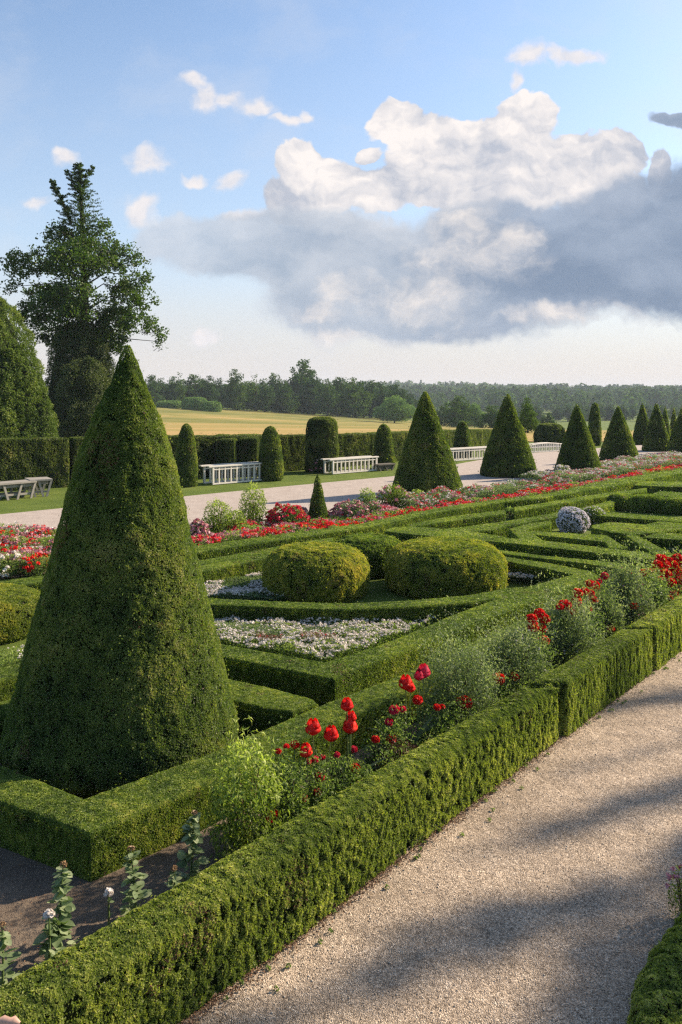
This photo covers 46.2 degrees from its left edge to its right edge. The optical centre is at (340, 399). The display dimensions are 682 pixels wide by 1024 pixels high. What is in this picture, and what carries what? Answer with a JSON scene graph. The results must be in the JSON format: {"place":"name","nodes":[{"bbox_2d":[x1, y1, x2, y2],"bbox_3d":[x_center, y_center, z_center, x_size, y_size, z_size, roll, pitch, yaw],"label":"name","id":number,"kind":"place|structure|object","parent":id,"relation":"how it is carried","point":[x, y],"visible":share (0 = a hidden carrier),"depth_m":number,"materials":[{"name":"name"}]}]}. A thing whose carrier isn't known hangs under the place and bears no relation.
{"place":"outdoors","nodes":[
{"label":"outdoors","id":0,"kind":"place"},
{"bbox_2d":[0,482,574,577],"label":"border soil","id":1,"kind":"structure","parent":0,"point":[16,575],"depth_m":13.66,"materials":[{"name":"brown soil"}]},
{"bbox_2d":[0,521,56,573],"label":"rose underplanting","id":2,"kind":"object","parent":1,"relation":"on","point":[10,530],"visible":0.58,"depth_m":15.43,"materials":[{"name":"plant"}]},
{"bbox_2d":[0,502,421,566],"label":"rose underplanting","id":3,"kind":"object","parent":1,"relation":"on","point":[388,508],"visible":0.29,"depth_m":17.88,"materials":[{"name":"red plant"}]},
{"bbox_2d":[202,497,233,532],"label":"leafy bush","id":4,"kind":"object","parent":1,"relation":"on","point":[223,517],"visible":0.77,"depth_m":17.07,"materials":[{"name":"green plant"}]},
{"bbox_2d":[235,480,269,529],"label":"leafy bush","id":5,"kind":"object","parent":1,"relation":"on","point":[254,508],"visible":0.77,"depth_m":18.11,"materials":[{"name":"green plant"}]},
{"bbox_2d":[265,502,309,532],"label":"rose bush","id":6,"kind":"object","parent":1,"relation":"on","point":[289,512],"visible":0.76,"depth_m":18.09,"materials":[{"name":"red plant"}]},
{"bbox_2d":[307,474,328,526],"bbox_3d":[-0.550,2.385,19.009,0.591,1.271,0.630,-1,0,0],"label":"topiary cone","id":7,"kind":"object","parent":1,"relation":"on","point":[317,507],"visible":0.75,"depth_m":18.87,"materials":[{"name":"green plant"}]},
{"bbox_2d":[328,499,369,522],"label":"rose bush","id":8,"kind":"object","parent":1,"relation":"on","point":[344,510],"visible":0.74,"depth_m":19.20,"materials":[{"name":"pink plant"}]},
{"bbox_2d":[375,481,410,507],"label":"flowering bush","id":9,"kind":"object","parent":1,"relation":"on","point":[391,496],"visible":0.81,"depth_m":21.27,"materials":[{"name":"green plant"}]},
{"bbox_2d":[191,463,681,545],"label":"red bedding flowers","id":10,"kind":"object","parent":1,"relation":"on","point":[240,534],"visible":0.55,"depth_m":18.33,"materials":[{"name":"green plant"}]},
{"bbox_2d":[389,454,681,508],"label":"mixed border flowers","id":11,"kind":"object","parent":1,"relation":"on","point":[511,486],"visible":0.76,"depth_m":24.57,"materials":[{"name":"pink plant"}]},
{"bbox_2d":[554,404,600,469],"bbox_3d":[9.260,1.610,31.238,2.011,2.900,1.928,-1,0,0],"label":"topiary cone","id":12,"kind":"object","parent":1,"relation":"on","point":[578,450],"visible":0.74,"depth_m":30.81,"materials":[{"name":"green plant"}]},
{"bbox_2d":[518,451,681,481],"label":"mixed border flowers","id":13,"kind":"object","parent":1,"relation":"on","point":[622,460],"visible":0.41,"depth_m":32.71,"materials":[{"name":"red plant"}]},
{"bbox_2d":[0,578,648,986],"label":"flower bed soil","id":14,"kind":"structure","parent":0,"point":[90,918],"depth_m":4.88,"materials":[{"name":"brown soil"}]},
{"bbox_2d":[0,921,21,985],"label":"stem plant","id":15,"kind":"object","parent":14,"relation":"on","point":[5,938],"visible":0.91,"depth_m":4.03,"materials":[{"name":"green plant"}]},
{"bbox_2d":[32,860,77,960],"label":"stem plant","id":16,"kind":"object","parent":14,"relation":"on","point":[63,924],"visible":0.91,"depth_m":4.28,"materials":[{"name":"green plant"}]},
{"bbox_2d":[120,845,151,915],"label":"stem plant","id":17,"kind":"object","parent":14,"relation":"on","point":[137,894],"visible":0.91,"depth_m":4.61,"materials":[{"name":"green plant"}]},
{"bbox_2d":[173,810,208,881],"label":"stem plant","id":18,"kind":"object","parent":14,"relation":"on","point":[192,838],"visible":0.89,"depth_m":4.90,"materials":[{"name":"green plant"}]},
{"bbox_2d":[202,715,289,859],"bbox_3d":[-0.620,2.545,5.213,0.575,0.943,0.569,0,0,0],"label":"drooping plant","id":19,"kind":"object","parent":14,"relation":"on","point":[240,786],"visible":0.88,"depth_m":5.16,"materials":[{"name":"green plant"}]},
{"bbox_2d":[0,683,558,1023],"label":"box hedge","id":20,"kind":"object","parent":14,"relation":"on","point":[176,953],"visible":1,"depth_m":4.34,"materials":[{"name":"green plant"}]},
{"bbox_2d":[258,758,308,835],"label":"leafy plant","id":21,"kind":"object","parent":14,"relation":"on","point":[288,804],"visible":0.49,"depth_m":5.45,"materials":[{"name":"green plant"}]},
{"bbox_2d":[0,598,583,881],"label":"box hedge","id":22,"kind":"object","parent":14,"relation":"on","point":[90,838],"visible":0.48,"depth_m":5.43,"materials":[{"name":"green plant"}]},
{"bbox_2d":[261,692,322,832],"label":"red flower plant","id":23,"kind":"object","parent":14,"relation":"on","point":[294,744],"visible":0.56,"depth_m":5.54,"materials":[{"name":"green plant"}]},
{"bbox_2d":[292,734,347,813],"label":"red flower plant","id":24,"kind":"object","parent":14,"relation":"on","point":[321,785],"visible":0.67,"depth_m":5.68,"materials":[{"name":"green plant"}]},
{"bbox_2d":[299,718,350,806],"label":"red tulips","id":25,"kind":"object","parent":14,"relation":"on","point":[313,728],"visible":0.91,"depth_m":5.71,"materials":[{"name":"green plant"}]},
{"bbox_2d":[312,753,374,799],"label":"leafy plant","id":26,"kind":"object","parent":14,"relation":"on","point":[344,773],"visible":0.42,"depth_m":5.96,"materials":[{"name":"green plant"}]},
{"bbox_2d":[339,697,388,782],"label":"red tulips","id":27,"kind":"object","parent":14,"relation":"on","point":[350,726],"visible":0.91,"depth_m":6.01,"materials":[{"name":"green plant"}]},
{"bbox_2d":[351,721,407,773],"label":"red flower plant","id":28,"kind":"object","parent":14,"relation":"on","point":[375,739],"visible":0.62,"depth_m":6.28,"materials":[{"name":"green plant"}]},
{"bbox_2d":[371,684,421,767],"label":"red flower plant","id":29,"kind":"object","parent":14,"relation":"on","point":[394,709],"visible":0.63,"depth_m":6.42,"materials":[{"name":"green plant"}]},
{"bbox_2d":[360,674,442,751],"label":"red tulips","id":30,"kind":"object","parent":14,"relation":"on","point":[406,681],"visible":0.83,"depth_m":6.57,"materials":[{"name":"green plant"}]},
{"bbox_2d":[402,671,489,743],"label":"red flower plant","id":31,"kind":"object","parent":14,"relation":"on","point":[436,707],"visible":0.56,"depth_m":6.78,"materials":[{"name":"green plant"}]},
{"bbox_2d":[398,595,519,731],"bbox_3d":[1.092,2.354,7.202,1.040,1.297,1.070,0,0,35],"label":"feathery shrub","id":32,"kind":"object","parent":14,"relation":"on","point":[451,685],"visible":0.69,"depth_m":7.12,"materials":[{"name":"green plant"}]},
{"bbox_2d":[466,594,569,706],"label":"feathery shrub","id":33,"kind":"object","parent":14,"relation":"on","point":[524,665],"visible":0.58,"depth_m":7.80,"materials":[{"name":"green plant"}]},
{"bbox_2d":[513,597,568,687],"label":"red flower plant","id":34,"kind":"object","parent":14,"relation":"on","point":[541,615],"visible":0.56,"depth_m":8.12,"materials":[{"name":"green plant"}]},
{"bbox_2d":[508,564,620,674],"bbox_3d":[2.438,2.397,8.753,1.100,1.222,1.119,0,0,-10],"label":"feathery shrub","id":35,"kind":"object","parent":14,"relation":"on","point":[576,641],"visible":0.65,"depth_m":8.60,"materials":[{"name":"green plant"}]},
{"bbox_2d":[532,567,616,667],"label":"flowering plant","id":36,"kind":"object","parent":14,"relation":"on","point":[565,602],"visible":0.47,"depth_m":8.68,"materials":[{"name":"green plant"}]},
{"bbox_2d":[528,628,653,736],"bbox_3d":[2.529,2.735,7.922,0.343,0.531,2.406,0,0,40],"label":"box hedge","id":37,"kind":"object","parent":14,"relation":"on","point":[593,679],"visible":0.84,"depth_m":7.73,"materials":[{"name":"green plant"}]},
{"bbox_2d":[571,571,613,647],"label":"red flower plant","id":38,"kind":"object","parent":14,"relation":"on","point":[592,599],"visible":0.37,"depth_m":9.19,"materials":[{"name":"green plant"}]},
{"bbox_2d":[578,565,633,638],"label":"feathery shrub","id":39,"kind":"object","parent":14,"relation":"on","point":[615,615],"visible":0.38,"depth_m":9.37,"materials":[{"name":"green plant"}]},
{"bbox_2d":[587,534,672,628],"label":"feathery shrub","id":40,"kind":"object","parent":14,"relation":"on","point":[636,597],"visible":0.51,"depth_m":9.96,"materials":[{"name":"green plant"}]},
{"bbox_2d":[623,594,681,670],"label":"box hedge","id":41,"kind":"object","parent":14,"relation":"on","point":[664,622],"visible":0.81,"depth_m":9.14,"materials":[{"name":"green plant"}]},
{"bbox_2d":[627,545,678,615],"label":"feathery shrub","id":42,"kind":"object","parent":14,"relation":"on","point":[657,592],"visible":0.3,"depth_m":10.46,"materials":[{"name":"green plant"}]},
{"bbox_2d":[0,445,661,533],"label":"gravel path","id":43,"kind":"structure","parent":0,"point":[340,491],"depth_m":25.26,"materials":[{"name":"beige gravel"}]},
{"bbox_2d":[0,405,681,741],"bbox_3d":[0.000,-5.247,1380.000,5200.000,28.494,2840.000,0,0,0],"label":"ground","id":44,"kind":"structure","parent":0,"point":[379,591],"depth_m":25.13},
{"bbox_2d":[0,663,19,701],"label":"box hedge","id":45,"kind":"object","parent":44,"relation":"on","point":[8,675],"visible":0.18,"depth_m":7.79,"materials":[{"name":"green plant"}]},
{"bbox_2d":[0,479,36,499],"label":"bench","id":46,"kind":"object","parent":44,"relation":"on","point":[20,484],"visible":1,"depth_m":24.22,"materials":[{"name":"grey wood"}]},
{"bbox_2d":[0,581,40,644],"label":"topiary dome","id":47,"kind":"structure","parent":44,"relation":"on","point":[18,603],"depth_m":9.99,"materials":[{"name":"green plant"}]},
{"bbox_2d":[0,296,58,437],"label":"thuja tree","id":48,"kind":"object","parent":44,"relation":"on","point":[26,410],"visible":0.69,"depth_m":32.88,"materials":[{"name":"green plant"}]},
{"bbox_2d":[0,435,69,491],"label":"tall hedge","id":49,"kind":"object","parent":44,"relation":"on","point":[23,458],"visible":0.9,"depth_m":26.85,"materials":[{"name":"green plant"}]},
{"bbox_2d":[44,316,115,437],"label":"ivy thicket","id":50,"kind":"object","parent":44,"relation":"on","point":[78,379],"visible":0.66,"depth_m":41.06,"materials":[{"name":"green plant"}]},
{"bbox_2d":[0,162,169,355],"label":"old tree","id":51,"kind":"object","parent":44,"relation":"on","point":[56,297],"visible":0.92,"depth_m":43.55,"materials":[{"name":"green plant"}]},
{"bbox_2d":[0,345,239,798],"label":"topiary cone","id":52,"kind":"object","parent":44,"relation":"on","point":[122,677],"visible":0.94,"depth_m":6.25,"materials":[{"name":"green plant"}]},
{"bbox_2d":[174,423,199,487],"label":"slim topiary","id":53,"kind":"object","parent":44,"relation":"on","point":[186,460],"visible":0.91,"depth_m":27.50,"materials":[{"name":"green plant"}]},
{"bbox_2d":[199,461,261,484],"bbox_3d":[-3.787,2.646,29.173,2.855,0.658,0.650,0,0,-43],"label":"white railing","id":54,"kind":"object","parent":44,"relation":"on","point":[254,465],"visible":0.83,"depth_m":28.97,"materials":[{"name":"paint"}]},
{"bbox_2d":[167,432,299,477],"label":"tall hedge","id":55,"kind":"object","parent":44,"relation":"on","point":[206,449],"visible":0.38,"depth_m":31.53,"materials":[{"name":"green plant"}]},
{"bbox_2d":[216,438,238,477],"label":"hedge buttress","id":56,"kind":"structure","parent":55,"relation":"attached to","point":[227,450],"depth_m":30.80,"materials":[{"name":"green plant"}]},
{"bbox_2d":[238,434,259,476],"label":"hedge buttress","id":57,"kind":"structure","parent":55,"relation":"attached to","point":[248,447],"depth_m":31.32,"materials":[{"name":"green plant"}]},
{"bbox_2d":[220,368,249,410],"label":"woodland tree","id":58,"kind":"object","parent":44,"relation":"on","point":[235,394],"visible":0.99,"depth_m":226.70,"materials":[{"name":"green plant"}]},
{"bbox_2d":[200,550,273,588],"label":"box hedge","id":59,"kind":"object","parent":44,"relation":"on","point":[240,567],"visible":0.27,"depth_m":13.12,"materials":[{"name":"green plant"}]},
{"bbox_2d":[204,571,285,600],"bbox_3d":[-1.931,2.918,12.814,2.273,0.187,2.438,0,0,0],"label":"white flower carpet","id":60,"kind":"object","parent":44,"relation":"on","point":[242,589],"visible":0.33,"depth_m":12.16,"materials":[{"name":"grey plant"}]},
{"bbox_2d":[256,426,285,480],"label":"slim topiary","id":61,"kind":"object","parent":44,"relation":"on","point":[270,458],"visible":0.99,"depth_m":29.53,"materials":[{"name":"green plant"}]},
{"bbox_2d":[228,679,318,734],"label":"box hedge","id":62,"kind":"object","parent":44,"relation":"on","point":[260,706],"visible":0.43,"depth_m":7.18,"materials":[{"name":"green plant"}]},
{"bbox_2d":[272,380,299,412],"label":"woodland tree","id":63,"kind":"object","parent":44,"relation":"on","point":[286,402],"visible":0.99,"depth_m":227.97,"materials":[{"name":"green plant"}]},
{"bbox_2d":[286,359,317,413],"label":"woodland tree","id":64,"kind":"object","parent":44,"relation":"on","point":[297,381],"visible":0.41,"depth_m":240.72,"materials":[{"name":"green plant"}]},
{"bbox_2d":[297,370,326,414],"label":"woodland tree","id":65,"kind":"object","parent":44,"relation":"on","point":[308,397],"visible":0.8,"depth_m":232.97,"materials":[{"name":"green plant"}]},
{"bbox_2d":[260,540,370,602],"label":"topiary dome","id":66,"kind":"structure","parent":44,"relation":"on","point":[323,571],"depth_m":11.84,"materials":[{"name":"green plant"}]},
{"bbox_2d":[303,415,339,473],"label":"topiary column","id":67,"kind":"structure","parent":44,"relation":"on","point":[321,439],"depth_m":32.76,"materials":[{"name":"green plant"}]},
{"bbox_2d":[214,614,435,662],"bbox_3d":[-0.424,2.888,10.026,4.401,0.230,2.243,0,0,0],"label":"white flower carpet","id":68,"kind":"object","parent":44,"relation":"on","point":[382,629],"visible":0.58,"depth_m":9.71,"materials":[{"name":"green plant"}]},
{"bbox_2d":[315,378,338,415],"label":"woodland tree","id":69,"kind":"object","parent":44,"relation":"on","point":[326,401],"visible":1,"depth_m":224.45,"materials":[{"name":"green plant"}]},
{"bbox_2d":[289,432,372,469],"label":"tall hedge","id":70,"kind":"object","parent":44,"relation":"on","point":[355,444],"visible":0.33,"depth_m":36.13,"materials":[{"name":"green plant"}]},
{"bbox_2d":[320,456,378,473],"bbox_3d":[0.388,2.676,33.130,2.759,0.598,0.600,0,0,-42],"label":"white railing","id":71,"kind":"object","parent":44,"relation":"on","point":[353,459],"visible":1,"depth_m":32.94,"materials":[{"name":"paint"}]},
{"bbox_2d":[195,498,504,560],"bbox_3d":[0.402,2.811,17.294,12.286,0.398,0.990,0,0,-45],"label":"box hedge","id":72,"kind":"object","parent":44,"relation":"on","point":[221,549],"visible":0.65,"depth_m":16.52,"materials":[{"name":"green plant"}]},
{"bbox_2d":[48,380,681,411],"bbox_3d":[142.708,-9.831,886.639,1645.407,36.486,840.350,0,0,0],"label":"forest","id":73,"kind":"object","parent":44,"relation":"on","point":[549,396],"visible":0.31,"depth_m":561.54,"materials":[{"name":"green plant"}]},
{"bbox_2d":[208,587,525,631],"bbox_3d":[0.030,2.830,10.838,5.417,0.346,1.121,0,0,-4],"label":"box hedge","id":74,"kind":"object","parent":44,"relation":"on","point":[254,610],"visible":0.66,"depth_m":10.50,"materials":[{"name":"green plant"}]},
{"bbox_2d":[333,531,400,577],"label":"topiary dome","id":75,"kind":"structure","parent":44,"relation":"on","point":[374,548],"depth_m":13.54,"materials":[{"name":"green plant"}]},
{"bbox_2d":[373,423,396,468],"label":"slim topiary","id":76,"kind":"object","parent":44,"relation":"on","point":[383,448],"visible":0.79,"depth_m":34.68,"materials":[{"name":"green plant"}]},
{"bbox_2d":[370,395,415,422],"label":"woodland tree","id":77,"kind":"object","parent":44,"relation":"on","point":[395,407],"visible":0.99,"depth_m":193.52,"materials":[{"name":"green plant"}]},
{"bbox_2d":[221,557,597,706],"bbox_3d":[1.043,2.830,10.649,7.122,0.345,2.879,0,0,-42],"label":"box hedge","id":78,"kind":"object","parent":44,"relation":"on","point":[321,683],"visible":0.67,"depth_m":8.55,"materials":[{"name":"green plant"}]},
{"bbox_2d":[391,391,464,493],"bbox_3d":[2.731,1.385,25.523,2.391,3.342,2.374,-2,0,0],"label":"topiary cone","id":79,"kind":"object","parent":44,"relation":"on","point":[426,462],"visible":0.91,"depth_m":24.93,"materials":[{"name":"green plant"}]},
{"bbox_2d":[382,534,509,599],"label":"topiary dome","id":80,"kind":"structure","parent":44,"relation":"on","point":[425,567],"depth_m":12.06,"materials":[{"name":"green plant"}]},
{"bbox_2d":[406,510,507,528],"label":"box hedge","id":81,"kind":"object","parent":44,"relation":"on","point":[466,520],"visible":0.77,"depth_m":18.33,"materials":[{"name":"green plant"}]},
{"bbox_2d":[442,395,477,427],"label":"woodland tree","id":82,"kind":"object","parent":44,"relation":"on","point":[456,414],"visible":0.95,"depth_m":183.97,"materials":[{"name":"green plant"}]},
{"bbox_2d":[443,427,491,448],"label":"tall hedge","id":83,"kind":"object","parent":44,"relation":"on","point":[480,437],"visible":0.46,"depth_m":48.30,"materials":[{"name":"green plant"}]},
{"bbox_2d":[478,394,537,477],"bbox_3d":[6.578,1.415,31.658,2.359,3.330,2.313,-1,0,0],"label":"topiary cone","id":84,"kind":"object","parent":44,"relation":"on","point":[507,453],"visible":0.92,"depth_m":31.07,"materials":[{"name":"green plant"}]},
{"bbox_2d":[384,526,670,575],"bbox_3d":[3.456,2.823,15.317,5.871,0.371,1.068,0,0,33],"label":"box hedge","id":85,"kind":"object","parent":44,"relation":"on","point":[544,548],"visible":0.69,"depth_m":14.94,"materials":[{"name":"green plant"}]},
{"bbox_2d":[442,500,614,537],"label":"box hedge","id":86,"kind":"object","parent":44,"relation":"on","point":[502,528],"visible":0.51,"depth_m":17.73,"materials":[{"name":"green plant"}]},
{"bbox_2d":[508,521,553,540],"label":"box hedge","id":87,"kind":"object","parent":44,"relation":"on","point":[521,532],"visible":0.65,"depth_m":16.77,"materials":[{"name":"green plant"}]},
{"bbox_2d":[496,548,627,584],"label":"box hedge","id":88,"kind":"object","parent":44,"relation":"on","point":[575,563],"visible":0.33,"depth_m":13.44,"materials":[{"name":"green plant"}]},
{"bbox_2d":[556,506,590,533],"bbox_3d":[5.243,2.708,18.091,0.760,0.601,0.795,0,0,0],"label":"flower ball","id":89,"kind":"object","parent":44,"relation":"on","point":[566,522],"visible":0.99,"depth_m":17.86,"materials":[{"name":"white plant"}]},
{"bbox_2d":[528,531,627,550],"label":"box hedge","id":90,"kind":"object","parent":44,"relation":"on","point":[595,540],"visible":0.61,"depth_m":15.65,"materials":[{"name":"green plant"}]},
{"bbox_2d":[511,488,646,519],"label":"box hedge","id":91,"kind":"object","parent":44,"relation":"on","point":[532,510],"visible":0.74,"depth_m":21.14,"materials":[{"name":"green plant"}]},
{"bbox_2d":[504,468,681,512],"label":"box hedge","id":92,"kind":"object","parent":44,"relation":"on","point":[616,485],"visible":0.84,"depth_m":24.47,"materials":[{"name":"green plant"}]},
{"bbox_2d":[599,406,638,460],"bbox_3d":[13.438,1.660,38.700,1.971,2.784,1.938,0,0,-44],"label":"topiary cone","id":93,"kind":"object","parent":44,"relation":"on","point":[618,441],"visible":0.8,"depth_m":38.26,"materials":[{"name":"green plant"}]},
{"bbox_2d":[590,519,681,545],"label":"box hedge","id":94,"kind":"object","parent":44,"relation":"on","point":[614,530],"visible":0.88,"depth_m":16.88,"materials":[{"name":"green plant"}]},
{"bbox_2d":[596,510,681,524],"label":"box hedge","id":95,"kind":"object","parent":44,"relation":"on","point":[611,516],"visible":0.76,"depth_m":18.36,"materials":[{"name":"green plant"}]},
{"bbox_2d":[628,492,664,513],"bbox_3d":[8.247,2.757,21.535,1.140,0.519,0.919,0,0,0],"label":"clipped roll","id":96,"kind":"object","parent":44,"relation":"on","point":[645,503],"visible":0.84,"depth_m":21.25,"materials":[{"name":"green plant"}]},
{"bbox_2d":[624,534,669,554],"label":"box hedge","id":97,"kind":"object","parent":44,"relation":"on","point":[636,540],"visible":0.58,"depth_m":14.95,"materials":[{"name":"green plant"}]},
{"bbox_2d":[642,404,669,451],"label":"topiary cone","id":98,"kind":"object","parent":44,"relation":"on","point":[656,438],"visible":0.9,"depth_m":46.58,"materials":[{"name":"green plant"}]},
{"bbox_2d":[634,480,681,493],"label":"box hedge","id":99,"kind":"object","parent":44,"relation":"on","point":[654,486],"visible":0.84,"depth_m":25.19,"materials":[{"name":"green plant"}]},
{"bbox_2d":[642,532,681,553],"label":"box hedge","id":100,"kind":"object","parent":44,"relation":"on","point":[664,540],"visible":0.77,"depth_m":15.72,"materials":[{"name":"green plant"}]},
{"bbox_2d":[0,0,681,386],"label":"sky","id":101,"kind":"structure","parent":0,"point":[428,191],"materials":[{"name":"blue"}]},
{"bbox_2d":[156,407,633,440],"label":"field","id":102,"kind":"structure","parent":0,"point":[224,421],"depth_m":122.35,"materials":[{"name":"yellow plant"}]},
{"bbox_2d":[337,377,373,417],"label":"woodland tree","id":103,"kind":"object","parent":102,"relation":"on","point":[353,402],"visible":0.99,"depth_m":228.68,"materials":[{"name":"green plant"}]},
{"bbox_2d":[171,649,681,1023],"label":"gravel path","id":104,"kind":"structure","parent":0,"point":[502,999],"depth_m":4.69,"materials":[{"name":"beige gravel"}]},
{"bbox_2d":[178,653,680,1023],"bbox_3d":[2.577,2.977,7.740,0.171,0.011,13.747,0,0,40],"label":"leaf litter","id":105,"kind":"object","parent":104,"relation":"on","point":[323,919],"visible":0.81,"depth_m":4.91,"materials":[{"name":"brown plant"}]},
{"bbox_2d":[625,912,681,1023],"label":"box hedge","id":106,"kind":"object","parent":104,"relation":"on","point":[657,991],"visible":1,"depth_m":3.77,"materials":[{"name":"green plant"}]},
{"bbox_2d":[532,421,564,445],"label":"topiary dome","id":107,"kind":"structure","parent":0,"point":[548,432],"depth_m":51.25,"materials":[{"name":"green plant"}]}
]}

